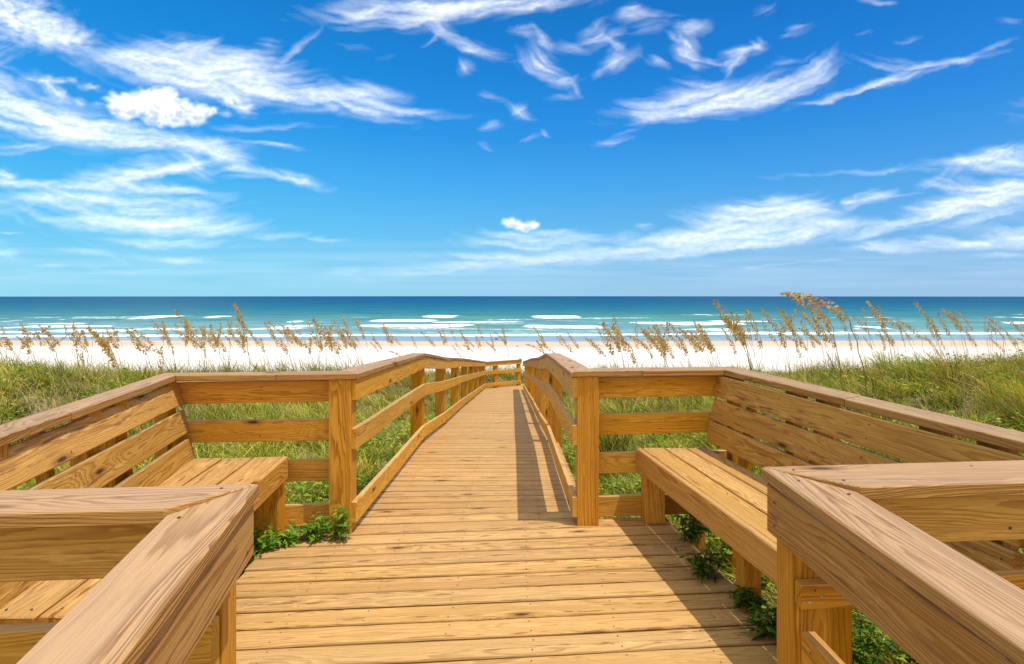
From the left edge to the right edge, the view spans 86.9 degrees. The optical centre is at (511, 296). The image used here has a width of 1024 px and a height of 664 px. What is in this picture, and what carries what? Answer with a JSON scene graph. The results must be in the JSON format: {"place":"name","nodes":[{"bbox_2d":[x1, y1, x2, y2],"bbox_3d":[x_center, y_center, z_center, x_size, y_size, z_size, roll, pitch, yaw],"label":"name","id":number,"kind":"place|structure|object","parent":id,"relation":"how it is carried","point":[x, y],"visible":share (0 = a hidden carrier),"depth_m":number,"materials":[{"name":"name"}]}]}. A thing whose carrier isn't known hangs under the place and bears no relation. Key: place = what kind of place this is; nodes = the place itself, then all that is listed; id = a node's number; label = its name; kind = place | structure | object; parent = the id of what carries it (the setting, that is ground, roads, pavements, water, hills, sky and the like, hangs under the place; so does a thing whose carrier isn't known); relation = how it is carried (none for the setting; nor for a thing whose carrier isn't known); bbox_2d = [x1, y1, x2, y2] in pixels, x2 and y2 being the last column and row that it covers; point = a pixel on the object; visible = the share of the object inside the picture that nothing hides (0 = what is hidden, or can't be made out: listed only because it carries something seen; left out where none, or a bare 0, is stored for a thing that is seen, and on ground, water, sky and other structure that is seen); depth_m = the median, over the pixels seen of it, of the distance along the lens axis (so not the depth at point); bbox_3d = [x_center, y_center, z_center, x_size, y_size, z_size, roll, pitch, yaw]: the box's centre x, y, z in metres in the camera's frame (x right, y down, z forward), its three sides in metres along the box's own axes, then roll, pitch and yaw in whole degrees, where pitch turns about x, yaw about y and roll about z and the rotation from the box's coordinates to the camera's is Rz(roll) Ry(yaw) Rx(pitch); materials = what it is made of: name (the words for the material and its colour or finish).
{"place":"outdoors","nodes":[
{"label":"outdoors","id":0,"kind":"place"},
{"bbox_2d":[356,384,574,526],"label":"ramp deck","id":1,"kind":"structure","parent":0,"point":[485,455],"depth_m":5.06,"materials":[{"name":"brown wood"}]},
{"bbox_2d":[329,353,485,533],"bbox_3d":[-1.123,2.585,12.540,0.194,4.143,17.901,0,0,0],"label":"handrail","id":2,"kind":"object","parent":1,"relation":"attached to","point":[348,436],"visible":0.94,"depth_m":4.34,"materials":[{"name":"brown wood"}]},
{"bbox_2d":[485,358,521,387],"bbox_3d":[-0.399,3.576,22.095,1.980,2.015,0.215,0,0,-31],"label":"handrail","id":3,"kind":"object","parent":1,"relation":"attached to","point":[495,372],"visible":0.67,"depth_m":22.05,"materials":[{"name":"brown wood"}]},
{"bbox_2d":[523,353,598,525],"bbox_3d":[0.500,2.456,12.150,0.197,3.874,16.898,0,0,0],"label":"handrail","id":4,"kind":"object","parent":1,"relation":"attached to","point":[548,376],"visible":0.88,"depth_m":3.85,"materials":[{"name":"brown wood"}]},
{"bbox_2d":[236,517,776,663],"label":"boardwalk deck","id":5,"kind":"structure","parent":0,"point":[620,591],"depth_m":2.81,"materials":[{"name":"brown wood"}]},
{"bbox_2d":[0,382,287,624],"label":"bench","id":6,"kind":"object","parent":5,"relation":"on","point":[40,456],"visible":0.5,"depth_m":2.75,"materials":[{"name":"brown wood"}]},
{"bbox_2d":[0,371,355,663],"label":"alcove railing","id":7,"kind":"object","parent":5,"relation":"attached to","point":[75,534],"visible":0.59,"depth_m":1.43,"materials":[{"name":"brown wood"}]},
{"bbox_2d":[253,527,282,556],"bbox_3d":[-1.588,1.530,3.366,0.321,0.156,0.196,0,0,12],"label":"leafy weed","id":8,"kind":"object","parent":5,"relation":"on","point":[261,546],"visible":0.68,"depth_m":3.36,"materials":[{"name":"green plant"}]},
{"bbox_2d":[260,517,305,547],"bbox_3d":[-1.478,1.538,3.474,0.283,0.174,0.249,0,0,22],"label":"leafy weed","id":9,"kind":"object","parent":5,"relation":"on","point":[286,537],"visible":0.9,"depth_m":3.45,"materials":[{"name":"green plant"}]},
{"bbox_2d":[296,514,335,542],"bbox_3d":[-1.274,1.536,3.512,0.273,0.176,0.246,0,0,0],"label":"leafy weed","id":10,"kind":"object","parent":5,"relation":"on","point":[310,534],"visible":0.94,"depth_m":3.50,"materials":[{"name":"green plant"}]},
{"bbox_2d":[309,507,356,541],"bbox_3d":[-1.147,1.484,3.523,0.274,0.201,0.197,0,0,28],"label":"leafy weed","id":11,"kind":"object","parent":5,"relation":"on","point":[339,529],"visible":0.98,"depth_m":3.50,"materials":[{"name":"green plant"}]},
{"bbox_2d":[671,512,712,544],"bbox_3d":[1.165,1.500,3.488,0.276,0.209,0.178,0,0,-24],"label":"leafy weed","id":12,"kind":"object","parent":5,"relation":"on","point":[690,533],"visible":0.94,"depth_m":3.48,"materials":[{"name":"green plant"}]},
{"bbox_2d":[674,546,733,582],"bbox_3d":[1.090,1.508,3.046,0.317,0.165,0.214,0,0,0],"label":"leafy weed","id":13,"kind":"object","parent":5,"relation":"on","point":[702,566],"visible":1,"depth_m":3.04,"materials":[{"name":"green plant"}]},
{"bbox_2d":[726,577,774,614],"bbox_3d":[1.196,1.513,2.742,0.257,0.175,0.205,0,0,-20],"label":"leafy weed","id":14,"kind":"object","parent":5,"relation":"on","point":[746,594],"visible":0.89,"depth_m":2.72,"materials":[{"name":"green plant"}]},
{"bbox_2d":[737,600,776,641],"bbox_3d":[1.222,1.507,2.509,0.286,0.161,0.215,0,0,-25],"label":"leafy weed","id":15,"kind":"object","parent":5,"relation":"on","point":[769,625],"visible":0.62,"depth_m":2.50,"materials":[{"name":"green plant"}]},
{"bbox_2d":[575,367,1023,663],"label":"alcove railing","id":16,"kind":"object","parent":5,"relation":"attached to","point":[961,501],"visible":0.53,"depth_m":1.60,"materials":[{"name":"brown wood"}]},
{"bbox_2d":[636,376,1023,663],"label":"bench","id":17,"kind":"object","parent":5,"relation":"on","point":[724,499],"visible":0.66,"depth_m":2.86,"materials":[{"name":"brown wood"}]},
{"bbox_2d":[0,296,1023,337],"bbox_3d":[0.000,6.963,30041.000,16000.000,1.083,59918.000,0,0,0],"label":"sea","id":18,"kind":"structure","parent":0,"point":[513,316],"depth_m":206.83,"materials":[{"name":"liquid"}]},
{"bbox_2d":[0,337,1023,663],"bbox_3d":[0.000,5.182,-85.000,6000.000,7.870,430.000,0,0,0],"label":"sand beach","id":19,"kind":"structure","parent":0,"point":[770,351],"depth_m":65.50,"materials":[{"name":"white sand"}]},
{"bbox_2d":[0,326,12,398],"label":"sea oat","id":20,"kind":"object","parent":19,"relation":"on","point":[7,341],"visible":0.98,"depth_m":8.70,"materials":[{"name":"plant"}]},
{"bbox_2d":[3,326,49,407],"bbox_3d":[-7.525,1.122,8.412,0.472,1.326,0.684,0,0,-33],"label":"sea oat","id":21,"kind":"object","parent":19,"relation":"on","point":[29,340],"visible":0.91,"depth_m":8.48,"materials":[{"name":"plant"}]},
{"bbox_2d":[22,331,38,414],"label":"sea oat","id":22,"kind":"object","parent":19,"relation":"on","point":[28,367],"visible":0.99,"depth_m":8.09,"materials":[{"name":"plant"}]},
{"bbox_2d":[16,336,48,390],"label":"sea oat","id":23,"kind":"object","parent":19,"relation":"on","point":[19,338],"visible":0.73,"depth_m":8.98,"materials":[{"name":"plant"}]},
{"bbox_2d":[19,329,62,377],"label":"sea oat","id":24,"kind":"object","parent":19,"relation":"on","point":[26,331],"visible":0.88,"depth_m":9.83,"materials":[{"name":"plant"}]},
{"bbox_2d":[37,324,57,362],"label":"sea oat","id":25,"kind":"object","parent":19,"relation":"on","point":[46,334],"visible":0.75,"depth_m":21.69,"materials":[{"name":"plant"}]},
{"bbox_2d":[71,334,84,398],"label":"sea oat","id":26,"kind":"object","parent":19,"relation":"on","point":[78,355],"visible":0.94,"depth_m":8.29,"materials":[{"name":"plant"}]},
{"bbox_2d":[86,325,132,432],"bbox_3d":[-6.026,1.442,8.185,0.641,2.008,0.778,0,0,16],"label":"sea oat","id":27,"kind":"object","parent":19,"relation":"on","point":[100,344],"visible":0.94,"depth_m":8.16,"materials":[{"name":"plant"}]},
{"bbox_2d":[103,326,126,368],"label":"sea oat","id":28,"kind":"object","parent":19,"relation":"on","point":[108,333],"visible":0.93,"depth_m":20.28,"materials":[{"name":"plant"}]},
{"bbox_2d":[125,328,155,375],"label":"sea oat","id":29,"kind":"object","parent":19,"relation":"on","point":[127,329],"visible":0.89,"depth_m":9.92,"materials":[{"name":"plant"}]},
{"bbox_2d":[130,331,159,366],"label":"sea oat","id":30,"kind":"object","parent":19,"relation":"on","point":[144,343],"visible":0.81,"depth_m":20.33,"materials":[{"name":"plant"}]},
{"bbox_2d":[130,327,185,381],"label":"sea oat","id":31,"kind":"object","parent":19,"relation":"on","point":[135,330],"visible":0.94,"depth_m":22.54,"materials":[{"name":"plant"}]},
{"bbox_2d":[158,345,164,373],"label":"sea oat","id":32,"kind":"object","parent":19,"relation":"on","point":[160,361],"visible":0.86,"depth_m":8.62,"materials":[{"name":"plant"}]},
{"bbox_2d":[151,321,180,372],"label":"sea oat","id":33,"kind":"object","parent":19,"relation":"on","point":[160,330],"visible":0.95,"depth_m":24.14,"materials":[{"name":"plant"}]},
{"bbox_2d":[160,324,183,372],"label":"sea oat","id":34,"kind":"object","parent":19,"relation":"on","point":[162,326],"visible":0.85,"depth_m":24.02,"materials":[{"name":"plant"}]},
{"bbox_2d":[174,310,206,371],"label":"sea oat","id":35,"kind":"object","parent":19,"relation":"on","point":[184,321],"visible":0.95,"depth_m":12.97,"materials":[{"name":"plant"}]},
{"bbox_2d":[186,327,217,370],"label":"sea oat","id":36,"kind":"object","parent":19,"relation":"on","point":[198,340],"visible":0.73,"depth_m":22.18,"materials":[{"name":"plant"}]},
{"bbox_2d":[201,332,225,371],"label":"sea oat","id":37,"kind":"object","parent":19,"relation":"on","point":[209,341],"visible":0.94,"depth_m":21.62,"materials":[{"name":"plant"}]},
{"bbox_2d":[209,324,219,371],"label":"sea oat","id":38,"kind":"object","parent":19,"relation":"on","point":[210,325],"visible":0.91,"depth_m":19.25,"materials":[{"name":"plant"}]},
{"bbox_2d":[230,332,253,370],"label":"sea oat","id":39,"kind":"object","parent":19,"relation":"on","point":[238,340],"visible":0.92,"depth_m":20.99,"materials":[{"name":"plant"}]},
{"bbox_2d":[232,303,253,408],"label":"sea oat","id":40,"kind":"object","parent":19,"relation":"on","point":[241,323],"visible":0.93,"depth_m":12.86,"materials":[{"name":"plant"}]},
{"bbox_2d":[271,334,292,367],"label":"sea oat","id":41,"kind":"object","parent":19,"relation":"on","point":[272,335],"visible":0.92,"depth_m":19.27,"materials":[{"name":"plant"}]},
{"bbox_2d":[268,321,296,370],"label":"sea oat","id":42,"kind":"object","parent":19,"relation":"on","point":[287,341],"visible":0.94,"depth_m":24.80,"materials":[{"name":"plant"}]},
{"bbox_2d":[284,331,313,370],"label":"sea oat","id":43,"kind":"object","parent":19,"relation":"on","point":[304,344],"visible":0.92,"depth_m":19.50,"materials":[{"name":"plant"}]},
{"bbox_2d":[312,317,343,369],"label":"sea oat","id":44,"kind":"object","parent":19,"relation":"on","point":[324,333],"visible":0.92,"depth_m":16.16,"materials":[{"name":"plant"}]},
{"bbox_2d":[324,327,346,366],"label":"sea oat","id":45,"kind":"object","parent":19,"relation":"on","point":[329,333],"visible":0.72,"depth_m":19.45,"materials":[{"name":"plant"}]},
{"bbox_2d":[353,318,381,364],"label":"sea oat","id":46,"kind":"object","parent":19,"relation":"on","point":[363,335],"visible":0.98,"depth_m":23.68,"materials":[{"name":"plant"}]},
{"bbox_2d":[382,323,403,388],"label":"sea oat","id":47,"kind":"object","parent":19,"relation":"on","point":[385,329],"visible":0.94,"depth_m":22.39,"materials":[{"name":"plant"}]},
{"bbox_2d":[0,333,1023,663],"bbox_3d":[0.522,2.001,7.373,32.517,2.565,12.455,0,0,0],"label":"ground cover","id":48,"kind":"object","parent":19,"relation":"on","point":[360,477],"visible":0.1,"depth_m":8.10,"materials":[{"name":"green plant"}]},
{"bbox_2d":[852,620,899,663],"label":"leafy weed","id":49,"kind":"object","parent":48,"relation":"on","point":[856,656],"visible":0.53,"depth_m":2.53,"materials":[{"name":"green plant"}]},
{"bbox_2d":[852,607,902,663],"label":"leafy weed","id":50,"kind":"object","parent":48,"relation":"on","point":[854,614],"visible":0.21,"depth_m":2.74,"materials":[{"name":"green plant"}]},
{"bbox_2d":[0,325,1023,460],"bbox_3d":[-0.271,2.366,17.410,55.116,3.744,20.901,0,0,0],"label":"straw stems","id":51,"kind":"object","parent":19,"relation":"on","point":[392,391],"visible":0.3,"depth_m":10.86,"materials":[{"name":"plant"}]},
{"bbox_2d":[603,327,626,399],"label":"sea oat","id":52,"kind":"object","parent":19,"relation":"on","point":[614,344],"visible":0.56,"depth_m":20.36,"materials":[{"name":"plant"}]},
{"bbox_2d":[602,322,634,434],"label":"sea oat","id":53,"kind":"object","parent":19,"relation":"on","point":[608,340],"visible":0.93,"depth_m":11.20,"materials":[{"name":"plant"}]},
{"bbox_2d":[611,326,628,405],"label":"sea oat","id":54,"kind":"object","parent":19,"relation":"on","point":[615,338],"visible":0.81,"depth_m":18.82,"materials":[{"name":"plant"}]},
{"bbox_2d":[612,316,640,412],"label":"sea oat","id":55,"kind":"object","parent":19,"relation":"on","point":[617,335],"visible":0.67,"depth_m":13.04,"materials":[{"name":"plant"}]},
{"bbox_2d":[612,326,662,439],"bbox_3d":[2.448,1.794,10.839,0.922,2.418,0.859,0,0,-28],"label":"sea oat","id":56,"kind":"object","parent":19,"relation":"on","point":[626,343],"visible":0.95,"depth_m":10.91,"materials":[{"name":"plant"}]},
{"bbox_2d":[626,335,664,399],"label":"sea oat","id":57,"kind":"object","parent":19,"relation":"on","point":[647,347],"visible":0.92,"depth_m":18.94,"materials":[{"name":"plant"}]},
{"bbox_2d":[642,331,665,411],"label":"sea oat","id":58,"kind":"object","parent":19,"relation":"on","point":[653,340],"visible":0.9,"depth_m":11.52,"materials":[{"name":"plant"}]},
{"bbox_2d":[651,323,665,410],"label":"sea oat","id":59,"kind":"object","parent":19,"relation":"on","point":[658,331],"visible":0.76,"depth_m":13.15,"materials":[{"name":"plant"}]},
{"bbox_2d":[651,321,673,443],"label":"sea oat","id":60,"kind":"object","parent":19,"relation":"on","point":[667,323],"visible":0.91,"depth_m":10.25,"materials":[{"name":"plant"}]},
{"bbox_2d":[653,325,686,407],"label":"sea oat","id":61,"kind":"object","parent":19,"relation":"on","point":[669,357],"visible":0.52,"depth_m":17.22,"materials":[{"name":"plant"}]},
{"bbox_2d":[669,323,698,411],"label":"sea oat","id":62,"kind":"object","parent":19,"relation":"on","point":[675,331],"visible":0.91,"depth_m":12.43,"materials":[{"name":"plant"}]},
{"bbox_2d":[681,330,703,402],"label":"sea oat","id":63,"kind":"object","parent":19,"relation":"on","point":[691,338],"visible":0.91,"depth_m":16.19,"materials":[{"name":"plant"}]},
{"bbox_2d":[678,328,706,397],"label":"sea oat","id":64,"kind":"object","parent":19,"relation":"on","point":[690,344],"visible":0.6,"depth_m":18.23,"materials":[{"name":"plant"}]},
{"bbox_2d":[693,321,715,400],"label":"sea oat","id":65,"kind":"object","parent":19,"relation":"on","point":[695,324],"visible":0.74,"depth_m":16.23,"materials":[{"name":"plant"}]},
{"bbox_2d":[698,323,720,364],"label":"sea oat","id":66,"kind":"object","parent":19,"relation":"on","point":[708,338],"visible":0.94,"depth_m":12.37,"materials":[{"name":"plant"}]},
{"bbox_2d":[721,328,736,353],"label":"sea oat","id":67,"kind":"object","parent":19,"relation":"on","point":[734,352],"visible":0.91,"depth_m":19.51,"materials":[{"name":"plant"}]},
{"bbox_2d":[712,299,760,411],"bbox_3d":[4.549,1.269,10.952,0.786,2.546,1.022,-5,3,11],"label":"sea oat","id":68,"kind":"object","parent":19,"relation":"on","point":[727,321],"visible":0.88,"depth_m":10.96,"materials":[{"name":"plant"}]},
{"bbox_2d":[719,315,753,369],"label":"sea oat","id":69,"kind":"object","parent":19,"relation":"on","point":[720,316],"visible":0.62,"depth_m":14.70,"materials":[{"name":"plant"}]},
{"bbox_2d":[723,317,766,414],"bbox_3d":[4.790,1.452,11.043,0.762,2.112,0.847,0,-4,-39],"label":"sea oat","id":70,"kind":"object","parent":19,"relation":"on","point":[743,333],"visible":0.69,"depth_m":10.99,"materials":[{"name":"plant"}]},
{"bbox_2d":[744,311,762,386],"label":"sea oat","id":71,"kind":"object","parent":19,"relation":"on","point":[750,336],"visible":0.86,"depth_m":11.22,"materials":[{"name":"plant"}]},
{"bbox_2d":[745,309,763,413],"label":"sea oat","id":72,"kind":"object","parent":19,"relation":"on","point":[753,326],"visible":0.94,"depth_m":10.19,"materials":[{"name":"plant"}]},
{"bbox_2d":[762,321,788,378],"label":"sea oat","id":73,"kind":"object","parent":19,"relation":"on","point":[771,338],"visible":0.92,"depth_m":12.01,"materials":[{"name":"plant"}]},
{"bbox_2d":[759,308,803,392],"bbox_3d":[5.149,1.243,10.272,0.648,2.080,0.784,0,0,42],"label":"sea oat","id":74,"kind":"object","parent":19,"relation":"on","point":[770,322],"visible":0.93,"depth_m":10.19,"materials":[{"name":"plant"}]},
{"bbox_2d":[779,321,790,378],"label":"sea oat","id":75,"kind":"object","parent":19,"relation":"on","point":[782,325],"visible":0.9,"depth_m":10.08,"materials":[{"name":"plant"}]},
{"bbox_2d":[775,308,798,389],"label":"sea oat","id":76,"kind":"object","parent":19,"relation":"on","point":[787,328],"visible":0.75,"depth_m":11.74,"materials":[{"name":"plant"}]},
{"bbox_2d":[776,308,801,380],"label":"sea oat","id":77,"kind":"object","parent":19,"relation":"on","point":[781,315],"visible":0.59,"depth_m":11.23,"materials":[{"name":"plant"}]},
{"bbox_2d":[783,318,816,382],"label":"sea oat","id":78,"kind":"object","parent":19,"relation":"on","point":[786,322],"visible":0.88,"depth_m":10.71,"materials":[{"name":"plant"}]},
{"bbox_2d":[786,336,818,383],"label":"sea oat","id":79,"kind":"object","parent":19,"relation":"on","point":[793,339],"visible":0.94,"depth_m":10.27,"materials":[{"name":"plant"}]},
{"bbox_2d":[800,312,817,379],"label":"sea oat","id":80,"kind":"object","parent":19,"relation":"on","point":[806,335],"visible":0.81,"depth_m":13.02,"materials":[{"name":"plant"}]},
{"bbox_2d":[798,327,836,384],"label":"sea oat","id":81,"kind":"object","parent":19,"relation":"on","point":[813,338],"visible":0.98,"depth_m":11.19,"materials":[{"name":"plant"}]},
{"bbox_2d":[792,298,846,408],"bbox_3d":[5.376,1.069,9.181,0.927,2.084,0.962,0,0,40],"label":"sea oat","id":82,"kind":"object","parent":19,"relation":"on","point":[817,315],"visible":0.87,"depth_m":9.17,"materials":[{"name":"plant"}]},
{"bbox_2d":[802,312,838,384],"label":"sea oat","id":83,"kind":"object","parent":19,"relation":"on","point":[804,314],"visible":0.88,"depth_m":10.71,"materials":[{"name":"plant"}]},
{"bbox_2d":[812,314,836,387],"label":"sea oat","id":84,"kind":"object","parent":19,"relation":"on","point":[819,329],"visible":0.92,"depth_m":10.09,"materials":[{"name":"plant"}]},
{"bbox_2d":[804,304,845,384],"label":"sea oat","id":85,"kind":"object","parent":19,"relation":"on","point":[822,313],"visible":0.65,"depth_m":11.42,"materials":[{"name":"plant"}]},
{"bbox_2d":[815,319,843,389],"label":"sea oat","id":86,"kind":"object","parent":19,"relation":"on","point":[833,348],"visible":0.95,"depth_m":10.12,"materials":[{"name":"plant"}]},
{"bbox_2d":[823,321,844,388],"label":"sea oat","id":87,"kind":"object","parent":19,"relation":"on","point":[832,346],"visible":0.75,"depth_m":10.21,"materials":[{"name":"plant"}]},
{"bbox_2d":[780,291,891,413],"bbox_3d":[5.264,0.947,8.985,1.971,2.110,0.847,0,6,0],"label":"sea oat","id":88,"kind":"object","parent":19,"relation":"on","point":[797,296],"visible":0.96,"depth_m":8.76,"materials":[{"name":"plant"}]},
{"bbox_2d":[862,307,878,378],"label":"sea oat","id":89,"kind":"object","parent":19,"relation":"on","point":[870,342],"visible":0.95,"depth_m":10.92,"materials":[{"name":"plant"}]},
{"bbox_2d":[866,300,892,361],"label":"sea oat","id":90,"kind":"object","parent":19,"relation":"on","point":[871,308],"visible":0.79,"depth_m":13.27,"materials":[{"name":"plant"}]},
{"bbox_2d":[876,306,891,361],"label":"sea oat","id":91,"kind":"object","parent":19,"relation":"on","point":[882,322],"visible":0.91,"depth_m":12.68,"materials":[{"name":"plant"}]},
{"bbox_2d":[870,314,914,352],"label":"sea oat","id":92,"kind":"object","parent":19,"relation":"on","point":[886,319],"visible":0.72,"depth_m":13.66,"materials":[{"name":"plant"}]},
{"bbox_2d":[899,320,925,357],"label":"sea oat","id":93,"kind":"object","parent":19,"relation":"on","point":[910,327],"visible":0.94,"depth_m":14.11,"materials":[{"name":"plant"}]},
{"bbox_2d":[913,301,940,354],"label":"sea oat","id":94,"kind":"object","parent":19,"relation":"on","point":[914,302],"visible":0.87,"depth_m":13.35,"materials":[{"name":"plant"}]},
{"bbox_2d":[937,313,957,355],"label":"sea oat","id":95,"kind":"object","parent":19,"relation":"on","point":[947,333],"visible":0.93,"depth_m":14.07,"materials":[{"name":"plant"}]},
{"bbox_2d":[941,309,979,356],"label":"sea oat","id":96,"kind":"object","parent":19,"relation":"on","point":[950,318],"visible":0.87,"depth_m":12.74,"materials":[{"name":"plant"}]},
{"bbox_2d":[946,310,975,368],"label":"sea oat","id":97,"kind":"object","parent":19,"relation":"on","point":[960,326],"visible":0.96,"depth_m":10.42,"materials":[{"name":"plant"}]},
{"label":"approach ramp deck","id":98,"kind":"structure","parent":19,"relation":"on","visible":0},
{"bbox_2d":[17,485,258,663],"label":"handrail","id":99,"kind":"object","parent":98,"relation":"attached to","point":[158,593],"visible":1,"depth_m":1.07,"materials":[{"name":"brown wood"}]},
{"bbox_2d":[762,467,1023,663],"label":"handrail","id":100,"kind":"object","parent":98,"relation":"attached to","point":[918,595],"visible":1,"depth_m":1.18,"materials":[{"name":"brown wood"}]},
{"bbox_2d":[0,0,1023,246],"bbox_3d":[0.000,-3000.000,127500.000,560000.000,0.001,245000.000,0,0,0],"label":"cloud","id":101,"kind":"structure","parent":0,"point":[162,106],"depth_m":8465.67,"materials":[{"name":"white"}]},
{"bbox_2d":[0,0,1023,296],"label":"sky","id":102,"kind":"structure","parent":0,"point":[412,191],"materials":[{"name":"blue"}]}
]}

